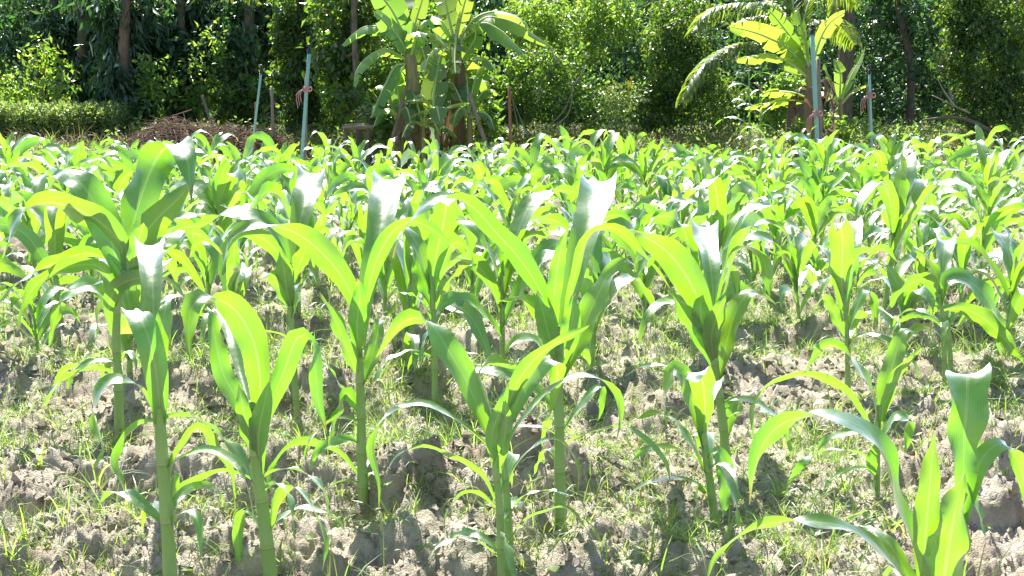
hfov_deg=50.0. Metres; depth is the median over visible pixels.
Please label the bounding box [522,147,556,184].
corn plant
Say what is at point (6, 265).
corn plant
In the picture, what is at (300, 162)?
corn plant
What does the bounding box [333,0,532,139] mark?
shrub
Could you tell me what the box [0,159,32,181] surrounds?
corn plant
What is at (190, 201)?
corn plant
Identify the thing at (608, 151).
corn plant
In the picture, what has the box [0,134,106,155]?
grass
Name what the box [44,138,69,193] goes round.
corn plant
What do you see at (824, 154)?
corn plant
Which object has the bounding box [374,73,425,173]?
banana plant
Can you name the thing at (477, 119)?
leaning pole
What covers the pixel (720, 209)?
corn plant
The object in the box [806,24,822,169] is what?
sprinkler pipe
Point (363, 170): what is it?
corn plant
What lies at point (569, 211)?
corn plant
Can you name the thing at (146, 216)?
corn plant
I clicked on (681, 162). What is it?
corn plant
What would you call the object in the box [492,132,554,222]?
corn plant
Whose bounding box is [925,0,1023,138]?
vine draped tree
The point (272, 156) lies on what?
corn plant
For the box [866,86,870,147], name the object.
wooden stake
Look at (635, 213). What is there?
corn plant
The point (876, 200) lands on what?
corn plant
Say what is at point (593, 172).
corn plant
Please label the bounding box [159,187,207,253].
corn plant
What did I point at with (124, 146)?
corn plant
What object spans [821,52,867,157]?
banana plant
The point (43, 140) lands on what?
corn plant
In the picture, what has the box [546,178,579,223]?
corn plant
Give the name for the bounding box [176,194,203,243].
corn plant
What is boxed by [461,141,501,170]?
corn plant
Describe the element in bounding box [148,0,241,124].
dark tree
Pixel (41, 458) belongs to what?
grass tuft
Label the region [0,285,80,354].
corn plant
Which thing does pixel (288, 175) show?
corn plant
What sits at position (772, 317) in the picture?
weeds
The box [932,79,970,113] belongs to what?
dead limb
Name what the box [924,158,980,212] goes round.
corn plant
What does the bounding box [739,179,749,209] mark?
corn plant
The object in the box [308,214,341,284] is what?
corn plant
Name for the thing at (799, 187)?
corn plant
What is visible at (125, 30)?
dark tree
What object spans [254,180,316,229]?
corn plant
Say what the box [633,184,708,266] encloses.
corn plant
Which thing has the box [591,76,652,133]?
shrub
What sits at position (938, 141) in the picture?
corn plant
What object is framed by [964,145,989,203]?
corn plant
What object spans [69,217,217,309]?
corn plant
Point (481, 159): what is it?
corn plant
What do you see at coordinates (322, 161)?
corn plant
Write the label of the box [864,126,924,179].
corn plant
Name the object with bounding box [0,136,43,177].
corn plant
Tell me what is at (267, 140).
corn plant
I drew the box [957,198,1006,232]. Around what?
corn plant
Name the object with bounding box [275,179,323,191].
corn plant
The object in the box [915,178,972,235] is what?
corn plant
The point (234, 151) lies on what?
corn plant
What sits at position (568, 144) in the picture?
corn plant
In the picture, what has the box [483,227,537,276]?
corn plant
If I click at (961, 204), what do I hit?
corn plant
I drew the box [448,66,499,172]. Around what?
banana plant
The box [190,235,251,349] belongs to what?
corn plant
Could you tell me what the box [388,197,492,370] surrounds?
corn plant
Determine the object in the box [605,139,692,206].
corn plant
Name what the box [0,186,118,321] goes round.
corn plant
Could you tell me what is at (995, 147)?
corn plant
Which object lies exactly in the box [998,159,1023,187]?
corn plant
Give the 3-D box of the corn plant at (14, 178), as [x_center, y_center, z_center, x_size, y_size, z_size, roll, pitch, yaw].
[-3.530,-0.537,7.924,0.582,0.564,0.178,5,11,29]
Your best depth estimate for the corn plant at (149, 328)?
2.04 m
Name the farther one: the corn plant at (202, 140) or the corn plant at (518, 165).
the corn plant at (202, 140)
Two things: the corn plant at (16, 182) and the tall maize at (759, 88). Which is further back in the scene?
the tall maize at (759, 88)
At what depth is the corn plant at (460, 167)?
9.43 m
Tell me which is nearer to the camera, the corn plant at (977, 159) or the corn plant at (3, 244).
the corn plant at (3, 244)
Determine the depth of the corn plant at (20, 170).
7.84 m
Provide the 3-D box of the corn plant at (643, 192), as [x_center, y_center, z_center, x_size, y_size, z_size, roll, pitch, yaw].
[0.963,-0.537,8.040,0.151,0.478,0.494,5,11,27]
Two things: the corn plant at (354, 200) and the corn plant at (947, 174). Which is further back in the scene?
the corn plant at (947, 174)
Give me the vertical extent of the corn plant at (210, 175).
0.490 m
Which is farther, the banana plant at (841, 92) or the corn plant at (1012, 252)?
the banana plant at (841, 92)
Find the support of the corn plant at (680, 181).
on the ground at (1002, 512)
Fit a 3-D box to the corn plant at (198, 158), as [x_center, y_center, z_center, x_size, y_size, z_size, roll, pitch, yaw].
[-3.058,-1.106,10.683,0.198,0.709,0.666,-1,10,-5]
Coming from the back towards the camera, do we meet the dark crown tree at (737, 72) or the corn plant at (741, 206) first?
the dark crown tree at (737, 72)
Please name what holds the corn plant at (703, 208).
on the ground at (1002, 512)
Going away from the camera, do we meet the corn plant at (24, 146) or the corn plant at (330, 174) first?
the corn plant at (330, 174)
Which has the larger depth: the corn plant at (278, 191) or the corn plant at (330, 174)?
the corn plant at (330, 174)
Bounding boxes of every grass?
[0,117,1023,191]
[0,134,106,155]
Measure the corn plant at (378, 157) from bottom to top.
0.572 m
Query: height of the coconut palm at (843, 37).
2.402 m
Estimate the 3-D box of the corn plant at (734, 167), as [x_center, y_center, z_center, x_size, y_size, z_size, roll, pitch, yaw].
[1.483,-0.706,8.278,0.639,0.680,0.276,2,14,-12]
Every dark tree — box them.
[0,0,76,103]
[23,0,107,104]
[52,0,184,130]
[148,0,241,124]
[187,0,285,132]
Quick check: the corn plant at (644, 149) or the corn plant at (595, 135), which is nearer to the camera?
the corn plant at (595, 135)
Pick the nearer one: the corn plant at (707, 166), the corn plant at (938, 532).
the corn plant at (938, 532)
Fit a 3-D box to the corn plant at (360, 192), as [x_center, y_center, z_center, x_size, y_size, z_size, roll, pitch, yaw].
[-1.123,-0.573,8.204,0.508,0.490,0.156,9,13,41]
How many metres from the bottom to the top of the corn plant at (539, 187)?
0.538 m
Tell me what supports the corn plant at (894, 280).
on the ground at (1002, 512)
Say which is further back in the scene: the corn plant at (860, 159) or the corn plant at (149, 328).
the corn plant at (860, 159)
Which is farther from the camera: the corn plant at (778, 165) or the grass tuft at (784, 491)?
the corn plant at (778, 165)
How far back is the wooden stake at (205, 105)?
15.38 m
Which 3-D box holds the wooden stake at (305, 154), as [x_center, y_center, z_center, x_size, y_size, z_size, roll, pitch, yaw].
[-2.238,-1.589,11.853,0.122,1.371,0.044,0,10,0]
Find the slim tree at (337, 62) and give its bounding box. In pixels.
[296,0,415,146]
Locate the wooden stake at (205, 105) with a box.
[201,95,211,126]
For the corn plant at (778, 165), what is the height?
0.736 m
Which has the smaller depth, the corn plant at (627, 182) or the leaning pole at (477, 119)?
the corn plant at (627, 182)
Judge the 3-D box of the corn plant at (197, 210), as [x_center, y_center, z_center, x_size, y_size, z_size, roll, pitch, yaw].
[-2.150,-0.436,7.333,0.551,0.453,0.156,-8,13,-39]
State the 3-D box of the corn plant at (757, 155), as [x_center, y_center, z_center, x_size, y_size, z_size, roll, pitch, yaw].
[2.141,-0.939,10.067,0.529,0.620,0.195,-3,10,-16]
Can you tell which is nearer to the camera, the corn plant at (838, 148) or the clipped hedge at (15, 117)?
the corn plant at (838, 148)
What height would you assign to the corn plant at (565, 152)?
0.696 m
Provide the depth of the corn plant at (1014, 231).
6.82 m
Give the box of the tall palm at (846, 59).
[825,0,901,129]
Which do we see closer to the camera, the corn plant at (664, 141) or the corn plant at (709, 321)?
the corn plant at (709, 321)
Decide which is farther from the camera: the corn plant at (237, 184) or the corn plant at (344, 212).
the corn plant at (237, 184)
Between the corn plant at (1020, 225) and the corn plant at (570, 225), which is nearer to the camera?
the corn plant at (570, 225)
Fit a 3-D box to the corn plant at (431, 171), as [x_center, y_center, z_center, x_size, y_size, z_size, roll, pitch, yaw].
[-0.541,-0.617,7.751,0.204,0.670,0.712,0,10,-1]
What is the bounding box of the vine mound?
[627,0,755,139]
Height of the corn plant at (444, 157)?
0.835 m
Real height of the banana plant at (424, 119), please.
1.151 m
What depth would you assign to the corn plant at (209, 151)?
9.99 m
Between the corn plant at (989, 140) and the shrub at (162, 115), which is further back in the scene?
the shrub at (162, 115)
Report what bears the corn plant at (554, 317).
on the ground at (1002, 512)
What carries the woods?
on the ground at (1002, 512)
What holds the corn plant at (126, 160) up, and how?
on the ground at (1002, 512)
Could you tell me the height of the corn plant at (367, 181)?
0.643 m
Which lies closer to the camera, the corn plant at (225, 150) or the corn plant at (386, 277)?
the corn plant at (386, 277)
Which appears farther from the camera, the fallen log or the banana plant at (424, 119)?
the fallen log
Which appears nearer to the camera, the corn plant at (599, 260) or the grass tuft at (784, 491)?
the grass tuft at (784, 491)
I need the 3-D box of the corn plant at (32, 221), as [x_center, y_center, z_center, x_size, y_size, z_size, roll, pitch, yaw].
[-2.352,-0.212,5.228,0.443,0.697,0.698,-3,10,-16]
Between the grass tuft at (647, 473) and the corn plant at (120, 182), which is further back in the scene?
the corn plant at (120, 182)
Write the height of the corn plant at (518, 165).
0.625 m
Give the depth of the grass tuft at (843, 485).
2.77 m
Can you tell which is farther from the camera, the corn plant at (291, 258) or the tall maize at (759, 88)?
the tall maize at (759, 88)
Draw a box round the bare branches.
[511,44,599,138]
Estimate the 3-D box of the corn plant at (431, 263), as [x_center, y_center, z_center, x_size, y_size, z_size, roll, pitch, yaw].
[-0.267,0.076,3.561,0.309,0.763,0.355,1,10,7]
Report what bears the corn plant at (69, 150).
on the ground at (1002, 512)
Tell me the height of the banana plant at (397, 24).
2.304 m
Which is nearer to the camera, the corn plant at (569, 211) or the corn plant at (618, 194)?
the corn plant at (569, 211)
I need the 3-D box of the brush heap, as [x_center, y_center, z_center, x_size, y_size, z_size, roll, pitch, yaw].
[-3.714,-1.819,13.481,2.803,0.737,1.602,0,10,0]
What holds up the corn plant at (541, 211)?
on the ground at (1002, 512)
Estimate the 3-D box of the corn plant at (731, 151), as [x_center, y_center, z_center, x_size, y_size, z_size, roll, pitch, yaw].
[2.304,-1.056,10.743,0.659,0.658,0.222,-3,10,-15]
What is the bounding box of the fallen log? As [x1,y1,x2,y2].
[922,116,990,133]
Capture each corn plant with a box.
[0,132,38,160]
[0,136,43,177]
[0,136,222,444]
[0,144,132,246]
[0,150,32,180]
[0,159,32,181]
[0,166,87,273]
[0,167,25,206]
[0,169,65,299]
[0,170,18,254]
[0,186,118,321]
[0,203,27,263]
[0,241,13,285]
[0,253,15,296]
[0,258,29,325]
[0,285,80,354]
[9,174,39,187]
[14,176,46,205]
[25,155,38,176]
[27,137,74,164]
[28,199,119,296]
[30,151,44,174]
[40,140,117,192]
[43,141,127,207]
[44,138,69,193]
[45,147,95,168]
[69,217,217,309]
[75,140,118,181]
[75,158,134,210]
[80,150,179,190]
[86,258,176,372]
[89,236,254,575]
[96,148,120,180]
[97,148,140,190]
[99,149,138,188]
[100,138,154,150]
[101,141,139,154]
[133,139,210,191]
[136,130,215,196]
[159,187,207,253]
[161,191,207,217]
[163,218,248,338]
[163,221,194,297]
[167,159,258,263]
[170,165,216,181]
[171,165,349,418]
[173,201,287,278]
[175,132,242,178]
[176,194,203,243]
[177,289,343,575]
[189,195,203,211]
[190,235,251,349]
[192,139,200,178]
[195,142,280,208]
[195,163,297,254]
[195,166,215,205]
[201,143,217,170]
[202,155,254,234]
[212,135,260,194]
[212,143,268,185]
[215,142,253,175]
[222,169,458,517]
[227,177,252,235]
[236,154,314,213]
[238,188,323,255]
[248,173,292,253]
[249,165,292,212]
[252,131,299,166]
[252,149,295,167]
[253,169,327,314]
[254,142,277,173]
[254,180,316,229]
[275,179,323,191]
[290,156,347,189]
[297,150,342,193]
[300,130,350,186]
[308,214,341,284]
[310,139,350,162]
[311,136,391,217]
[311,155,354,227]
[315,172,361,217]
[325,190,368,257]
[326,157,422,204]
[331,164,458,265]
[332,197,354,263]
[333,180,366,232]
[336,160,393,214]
[336,203,367,267]
[340,234,453,319]
[357,157,408,181]
[366,308,623,575]
[370,150,398,170]
[371,199,477,411]
[381,138,400,163]
[382,148,419,196]
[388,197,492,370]
[391,201,569,325]
[392,171,669,536]
[395,197,499,298]
[396,161,418,179]
[396,192,425,220]
[404,140,426,184]
[404,176,459,209]
[405,190,411,201]
[407,169,456,188]
[418,144,474,188]
[420,188,568,359]
[423,127,456,175]
[425,152,438,210]
[433,175,529,252]
[439,150,478,191]
[439,174,501,220]
[441,154,497,207]
[442,167,460,198]
[448,142,523,174]
[449,151,460,193]
[450,163,578,260]
[452,193,493,268]
[455,169,476,194]
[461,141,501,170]
[461,145,499,193]
[466,153,512,193]
[478,172,558,224]
[479,143,531,197]
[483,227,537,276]
[490,156,576,230]
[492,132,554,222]
[494,137,514,174]
[497,199,556,249]
[501,146,516,202]
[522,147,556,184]
[522,152,570,207]
[525,125,594,179]
[535,199,575,246]
[536,223,654,367]
[541,199,631,273]
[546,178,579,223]
[547,154,587,221]
[550,146,588,216]
[554,129,616,173]
[554,155,591,185]
[557,147,587,178]
[560,221,610,359]
[572,133,633,203]
[585,169,639,209]
[588,157,651,208]
[592,153,595,177]
[595,217,792,458]
[599,130,658,179]
[602,224,659,256]
[602,224,687,317]
[604,130,637,197]
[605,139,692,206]
[609,201,632,209]
[610,206,658,257]
[611,204,666,292]
[617,197,697,274]
[617,360,740,544]
[621,149,638,206]
[622,149,701,207]
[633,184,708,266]
[633,208,785,359]
[635,176,783,309]
[635,184,647,209]
[638,138,679,191]
[645,171,696,235]
[649,145,712,182]
[657,157,672,208]
[657,176,687,192]
[659,181,758,223]
[666,144,733,176]
[666,158,681,180]
[667,169,686,182]
[674,155,730,208]
[675,149,745,216]
[682,146,699,211]
[692,158,723,205]
[694,158,732,202]
[695,196,739,294]
[702,160,741,179]
[705,150,747,181]
[707,362,1023,575]
[722,146,771,182]
[726,178,741,192]
[727,146,790,192]
[730,152,768,206]
[733,218,768,293]
[734,249,747,263]
[738,190,828,262]
[739,126,807,169]
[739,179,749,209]
[745,138,810,203]
[746,173,766,227]
[749,329,921,496]
[753,171,795,200]
[753,196,794,275]
[756,168,804,204]
[757,175,867,241]
[762,146,771,186]
[764,139,840,201]
[765,145,798,204]
[765,195,839,268]
[772,232,832,319]
[784,130,869,201]
[785,152,874,236]
[788,176,818,233]
[789,126,831,192]
[790,166,845,203]
[797,133,853,193]
[799,215,918,395]
[801,236,828,297]
[803,201,844,238]
[813,147,855,200]
[818,151,972,318]
[819,142,890,206]
[822,243,886,292]
[825,152,859,213]
[825,159,897,224]
[830,139,867,188]
[830,196,912,257]
[834,138,935,227]
[838,197,864,221]
[840,166,881,243]
[851,265,940,340]
[853,206,939,287]
[855,152,931,199]
[862,167,982,236]
[862,216,957,287]
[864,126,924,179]
[873,146,924,169]
[875,165,926,225]
[880,234,1023,386]
[891,152,948,180]
[902,134,945,178]
[913,185,944,262]
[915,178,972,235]
[916,210,1021,318]
[917,163,998,235]
[918,176,954,212]
[919,194,1023,283]
[922,224,1023,356]
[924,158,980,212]
[932,156,980,208]
[933,148,971,177]
[935,124,1009,198]
[936,167,1023,226]
[938,177,968,214]
[946,133,1023,223]
[948,169,1023,240]
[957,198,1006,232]
[961,184,1017,213]
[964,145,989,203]
[969,140,1023,164]
[971,140,1019,225]
[979,228,1004,272]
[983,176,1023,237]
[995,209,1023,305]
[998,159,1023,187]
[1001,144,1023,167]
[1001,213,1023,243]
[1013,191,1023,203]
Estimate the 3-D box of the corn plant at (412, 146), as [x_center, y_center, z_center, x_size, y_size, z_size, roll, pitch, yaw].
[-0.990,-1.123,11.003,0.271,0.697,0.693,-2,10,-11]
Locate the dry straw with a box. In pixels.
[0,257,1015,575]
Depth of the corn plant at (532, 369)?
2.20 m
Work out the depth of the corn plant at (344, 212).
6.03 m
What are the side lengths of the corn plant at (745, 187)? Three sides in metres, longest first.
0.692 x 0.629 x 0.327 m
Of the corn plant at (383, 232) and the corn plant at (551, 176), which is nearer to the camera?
the corn plant at (383, 232)
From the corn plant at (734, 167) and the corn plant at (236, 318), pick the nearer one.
the corn plant at (236, 318)
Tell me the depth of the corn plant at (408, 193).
9.46 m
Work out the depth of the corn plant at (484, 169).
7.61 m
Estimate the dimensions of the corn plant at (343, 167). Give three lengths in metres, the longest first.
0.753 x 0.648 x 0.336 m
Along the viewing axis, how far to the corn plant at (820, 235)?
7.57 m
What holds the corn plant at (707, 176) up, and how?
on the ground at (1002, 512)
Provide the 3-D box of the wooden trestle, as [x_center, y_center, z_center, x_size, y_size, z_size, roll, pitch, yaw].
[-1.754,-1.525,12.584,0.377,0.718,0.160,0,10,0]
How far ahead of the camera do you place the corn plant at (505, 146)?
11.06 m
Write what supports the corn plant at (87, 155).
on the ground at (1002, 512)
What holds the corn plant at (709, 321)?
on the ground at (1002, 512)
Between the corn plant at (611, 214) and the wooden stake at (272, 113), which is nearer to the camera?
the corn plant at (611, 214)
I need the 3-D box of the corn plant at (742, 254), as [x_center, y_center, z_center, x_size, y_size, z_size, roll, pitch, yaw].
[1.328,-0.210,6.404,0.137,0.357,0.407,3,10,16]
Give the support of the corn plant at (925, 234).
on the ground at (1002, 512)
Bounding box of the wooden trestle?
[342,123,373,164]
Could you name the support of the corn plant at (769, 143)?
on the ground at (1002, 512)
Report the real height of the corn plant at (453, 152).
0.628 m
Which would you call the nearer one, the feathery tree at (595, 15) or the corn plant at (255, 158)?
the corn plant at (255, 158)
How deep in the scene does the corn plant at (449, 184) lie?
9.86 m
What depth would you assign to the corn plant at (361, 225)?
5.19 m
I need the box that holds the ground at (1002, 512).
[0,100,1023,575]
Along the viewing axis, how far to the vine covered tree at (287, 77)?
14.88 m
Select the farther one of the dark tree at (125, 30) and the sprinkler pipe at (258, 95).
the dark tree at (125, 30)
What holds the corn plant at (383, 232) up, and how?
on the ground at (1002, 512)
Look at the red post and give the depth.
11.85 m
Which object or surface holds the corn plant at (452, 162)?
on the ground at (1002, 512)
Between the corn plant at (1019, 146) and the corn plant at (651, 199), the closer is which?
the corn plant at (651, 199)
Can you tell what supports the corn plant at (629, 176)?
on the ground at (1002, 512)
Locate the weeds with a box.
[0,189,1023,575]
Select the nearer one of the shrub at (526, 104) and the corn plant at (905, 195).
the corn plant at (905, 195)
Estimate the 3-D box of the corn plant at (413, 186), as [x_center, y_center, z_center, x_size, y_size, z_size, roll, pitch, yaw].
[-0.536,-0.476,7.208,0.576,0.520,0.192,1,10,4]
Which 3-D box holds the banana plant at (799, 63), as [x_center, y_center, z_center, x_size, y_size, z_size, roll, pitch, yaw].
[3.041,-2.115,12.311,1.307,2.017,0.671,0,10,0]
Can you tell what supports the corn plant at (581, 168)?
on the ground at (1002, 512)
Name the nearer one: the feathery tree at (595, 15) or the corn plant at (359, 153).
the corn plant at (359, 153)
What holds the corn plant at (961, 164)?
on the ground at (1002, 512)
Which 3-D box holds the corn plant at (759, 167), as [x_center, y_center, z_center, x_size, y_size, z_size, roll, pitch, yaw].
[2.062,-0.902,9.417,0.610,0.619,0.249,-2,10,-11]
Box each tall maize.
[714,61,778,159]
[727,82,787,157]
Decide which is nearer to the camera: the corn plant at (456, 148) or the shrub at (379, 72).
the corn plant at (456, 148)
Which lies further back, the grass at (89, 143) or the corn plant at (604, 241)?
the grass at (89, 143)
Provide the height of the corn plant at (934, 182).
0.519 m
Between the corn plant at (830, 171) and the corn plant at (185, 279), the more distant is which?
the corn plant at (830, 171)
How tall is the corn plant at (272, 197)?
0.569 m
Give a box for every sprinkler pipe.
[252,65,263,153]
[296,44,311,159]
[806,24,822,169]
[860,64,875,147]
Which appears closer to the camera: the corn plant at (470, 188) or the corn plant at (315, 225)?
the corn plant at (315, 225)
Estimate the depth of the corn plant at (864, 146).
10.08 m
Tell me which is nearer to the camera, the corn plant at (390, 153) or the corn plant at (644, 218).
the corn plant at (644, 218)
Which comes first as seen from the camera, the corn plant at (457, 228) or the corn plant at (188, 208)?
the corn plant at (457, 228)
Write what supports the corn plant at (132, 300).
on the ground at (1002, 512)
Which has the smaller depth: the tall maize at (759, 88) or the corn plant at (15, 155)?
the corn plant at (15, 155)
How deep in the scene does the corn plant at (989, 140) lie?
10.11 m
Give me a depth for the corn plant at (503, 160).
9.96 m
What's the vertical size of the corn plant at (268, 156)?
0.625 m
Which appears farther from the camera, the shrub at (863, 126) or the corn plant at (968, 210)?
the shrub at (863, 126)
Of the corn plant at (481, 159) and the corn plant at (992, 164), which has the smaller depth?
the corn plant at (992, 164)
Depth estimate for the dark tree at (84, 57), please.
16.74 m
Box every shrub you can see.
[0,31,64,104]
[7,32,84,104]
[122,52,186,127]
[153,61,217,125]
[173,17,234,113]
[200,50,259,127]
[211,58,277,129]
[287,24,401,135]
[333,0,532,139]
[355,91,513,150]
[491,36,631,135]
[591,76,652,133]
[753,72,805,138]
[783,107,861,145]
[788,0,1003,132]
[802,105,928,147]
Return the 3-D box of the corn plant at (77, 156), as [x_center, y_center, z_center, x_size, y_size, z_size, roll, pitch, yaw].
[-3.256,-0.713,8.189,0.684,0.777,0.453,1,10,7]
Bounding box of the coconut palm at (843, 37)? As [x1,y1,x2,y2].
[675,0,867,155]
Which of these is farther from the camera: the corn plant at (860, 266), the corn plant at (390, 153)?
the corn plant at (390, 153)
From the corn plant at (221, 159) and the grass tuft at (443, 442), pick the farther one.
the corn plant at (221, 159)
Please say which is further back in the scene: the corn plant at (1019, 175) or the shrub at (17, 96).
the shrub at (17, 96)
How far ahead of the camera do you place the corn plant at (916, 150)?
10.61 m
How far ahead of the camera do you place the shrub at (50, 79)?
15.58 m
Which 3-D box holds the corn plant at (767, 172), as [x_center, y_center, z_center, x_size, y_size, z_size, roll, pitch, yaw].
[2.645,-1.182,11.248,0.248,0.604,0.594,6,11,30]
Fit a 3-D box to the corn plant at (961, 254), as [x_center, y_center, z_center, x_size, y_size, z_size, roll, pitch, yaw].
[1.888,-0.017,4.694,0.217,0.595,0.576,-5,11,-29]
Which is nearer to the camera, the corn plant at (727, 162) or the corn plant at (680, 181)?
the corn plant at (680, 181)
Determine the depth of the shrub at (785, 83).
12.78 m
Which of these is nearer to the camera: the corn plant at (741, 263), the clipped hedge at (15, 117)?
the corn plant at (741, 263)
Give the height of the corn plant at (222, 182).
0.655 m
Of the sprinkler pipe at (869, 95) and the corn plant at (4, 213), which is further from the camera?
the sprinkler pipe at (869, 95)
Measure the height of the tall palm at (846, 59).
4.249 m
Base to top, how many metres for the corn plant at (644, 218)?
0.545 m
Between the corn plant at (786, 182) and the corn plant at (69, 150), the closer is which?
the corn plant at (786, 182)
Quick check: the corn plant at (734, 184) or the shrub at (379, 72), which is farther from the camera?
the shrub at (379, 72)
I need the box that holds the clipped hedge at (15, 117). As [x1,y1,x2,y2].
[0,98,137,140]
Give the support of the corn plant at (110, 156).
on the ground at (1002, 512)
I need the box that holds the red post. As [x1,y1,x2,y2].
[508,86,511,148]
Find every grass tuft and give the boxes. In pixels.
[17,442,51,469]
[47,427,148,491]
[93,461,197,521]
[281,422,307,452]
[422,417,461,446]
[600,443,684,489]
[746,463,814,508]
[809,446,881,493]
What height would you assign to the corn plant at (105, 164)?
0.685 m
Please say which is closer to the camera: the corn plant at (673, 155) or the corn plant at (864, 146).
the corn plant at (673, 155)
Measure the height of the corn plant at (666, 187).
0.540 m
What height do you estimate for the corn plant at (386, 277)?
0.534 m
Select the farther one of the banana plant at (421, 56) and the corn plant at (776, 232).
the banana plant at (421, 56)
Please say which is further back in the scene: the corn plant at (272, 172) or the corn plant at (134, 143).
the corn plant at (134, 143)
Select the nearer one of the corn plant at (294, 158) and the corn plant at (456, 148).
the corn plant at (294, 158)
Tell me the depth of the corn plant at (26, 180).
6.00 m
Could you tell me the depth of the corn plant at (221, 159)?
7.62 m
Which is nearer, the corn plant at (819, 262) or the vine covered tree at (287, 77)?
the corn plant at (819, 262)
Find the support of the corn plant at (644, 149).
on the ground at (1002, 512)
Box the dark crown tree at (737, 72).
[562,0,817,130]
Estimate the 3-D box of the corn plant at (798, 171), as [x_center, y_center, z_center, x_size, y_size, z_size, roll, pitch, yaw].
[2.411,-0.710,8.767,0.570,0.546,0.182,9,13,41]
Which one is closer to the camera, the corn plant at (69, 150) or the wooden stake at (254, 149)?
the corn plant at (69, 150)
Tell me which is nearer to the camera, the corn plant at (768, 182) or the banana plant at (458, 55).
the corn plant at (768, 182)
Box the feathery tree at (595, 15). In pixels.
[485,0,655,75]
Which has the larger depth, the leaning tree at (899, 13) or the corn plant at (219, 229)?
the leaning tree at (899, 13)
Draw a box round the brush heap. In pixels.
[96,110,317,165]
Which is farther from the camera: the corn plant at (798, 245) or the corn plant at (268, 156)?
the corn plant at (268, 156)
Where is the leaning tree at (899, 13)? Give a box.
[823,0,950,129]
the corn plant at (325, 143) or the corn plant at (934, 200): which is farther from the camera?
the corn plant at (325, 143)
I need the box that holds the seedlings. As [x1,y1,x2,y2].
[0,263,1022,575]
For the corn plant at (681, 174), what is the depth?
9.96 m
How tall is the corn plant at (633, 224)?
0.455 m
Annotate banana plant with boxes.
[342,0,431,169]
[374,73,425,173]
[402,90,456,172]
[404,63,469,157]
[415,32,449,158]
[419,0,548,171]
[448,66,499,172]
[729,8,844,157]
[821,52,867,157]
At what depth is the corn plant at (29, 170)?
9.95 m
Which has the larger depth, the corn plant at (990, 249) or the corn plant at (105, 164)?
the corn plant at (105, 164)
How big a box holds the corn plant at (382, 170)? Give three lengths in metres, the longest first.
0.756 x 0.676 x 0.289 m
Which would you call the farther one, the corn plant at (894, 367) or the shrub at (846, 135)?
the shrub at (846, 135)
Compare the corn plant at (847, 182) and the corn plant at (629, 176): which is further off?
the corn plant at (629, 176)
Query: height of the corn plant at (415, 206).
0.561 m
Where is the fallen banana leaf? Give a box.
[943,130,975,146]
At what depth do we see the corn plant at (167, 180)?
8.90 m
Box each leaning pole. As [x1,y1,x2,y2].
[385,79,409,156]
[467,93,488,147]
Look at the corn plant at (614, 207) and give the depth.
7.08 m
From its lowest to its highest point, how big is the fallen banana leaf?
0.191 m
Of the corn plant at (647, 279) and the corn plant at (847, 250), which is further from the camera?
the corn plant at (647, 279)
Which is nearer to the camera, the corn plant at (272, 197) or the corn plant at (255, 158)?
the corn plant at (272, 197)
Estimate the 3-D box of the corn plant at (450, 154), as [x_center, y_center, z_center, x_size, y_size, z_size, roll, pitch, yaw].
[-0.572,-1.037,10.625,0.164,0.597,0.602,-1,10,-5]
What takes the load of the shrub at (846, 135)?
on the ground at (1002, 512)
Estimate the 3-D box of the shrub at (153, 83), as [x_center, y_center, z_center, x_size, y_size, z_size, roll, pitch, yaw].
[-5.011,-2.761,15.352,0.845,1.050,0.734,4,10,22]
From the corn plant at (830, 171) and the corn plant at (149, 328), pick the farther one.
the corn plant at (830, 171)
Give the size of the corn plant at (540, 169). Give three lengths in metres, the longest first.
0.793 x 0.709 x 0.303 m
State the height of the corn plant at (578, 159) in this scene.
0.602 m
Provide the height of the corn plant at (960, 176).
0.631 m
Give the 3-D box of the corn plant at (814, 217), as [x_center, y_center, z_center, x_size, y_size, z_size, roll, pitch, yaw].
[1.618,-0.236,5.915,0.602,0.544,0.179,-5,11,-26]
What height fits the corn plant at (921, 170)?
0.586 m
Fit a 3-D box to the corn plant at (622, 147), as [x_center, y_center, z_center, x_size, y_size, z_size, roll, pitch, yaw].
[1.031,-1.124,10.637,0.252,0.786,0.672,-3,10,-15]
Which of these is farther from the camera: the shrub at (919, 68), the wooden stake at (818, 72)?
the shrub at (919, 68)
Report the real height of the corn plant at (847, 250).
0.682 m
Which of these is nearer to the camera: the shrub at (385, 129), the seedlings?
the seedlings
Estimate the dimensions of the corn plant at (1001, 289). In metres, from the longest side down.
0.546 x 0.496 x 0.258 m
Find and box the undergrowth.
[4,109,1023,192]
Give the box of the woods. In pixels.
[0,0,1023,121]
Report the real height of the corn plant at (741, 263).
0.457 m
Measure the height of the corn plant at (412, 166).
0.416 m
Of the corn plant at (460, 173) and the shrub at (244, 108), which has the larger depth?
the shrub at (244, 108)
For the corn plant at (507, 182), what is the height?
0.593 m
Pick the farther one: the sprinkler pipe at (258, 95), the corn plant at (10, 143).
the sprinkler pipe at (258, 95)
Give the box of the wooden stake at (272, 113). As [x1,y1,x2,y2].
[270,88,274,142]
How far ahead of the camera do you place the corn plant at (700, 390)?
2.42 m
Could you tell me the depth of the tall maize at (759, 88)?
12.57 m
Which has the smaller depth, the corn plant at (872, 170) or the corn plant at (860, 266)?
the corn plant at (860, 266)
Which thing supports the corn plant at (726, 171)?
on the ground at (1002, 512)
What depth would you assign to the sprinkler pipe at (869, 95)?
11.70 m
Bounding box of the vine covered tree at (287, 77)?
[221,0,333,136]
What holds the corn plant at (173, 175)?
on the ground at (1002, 512)

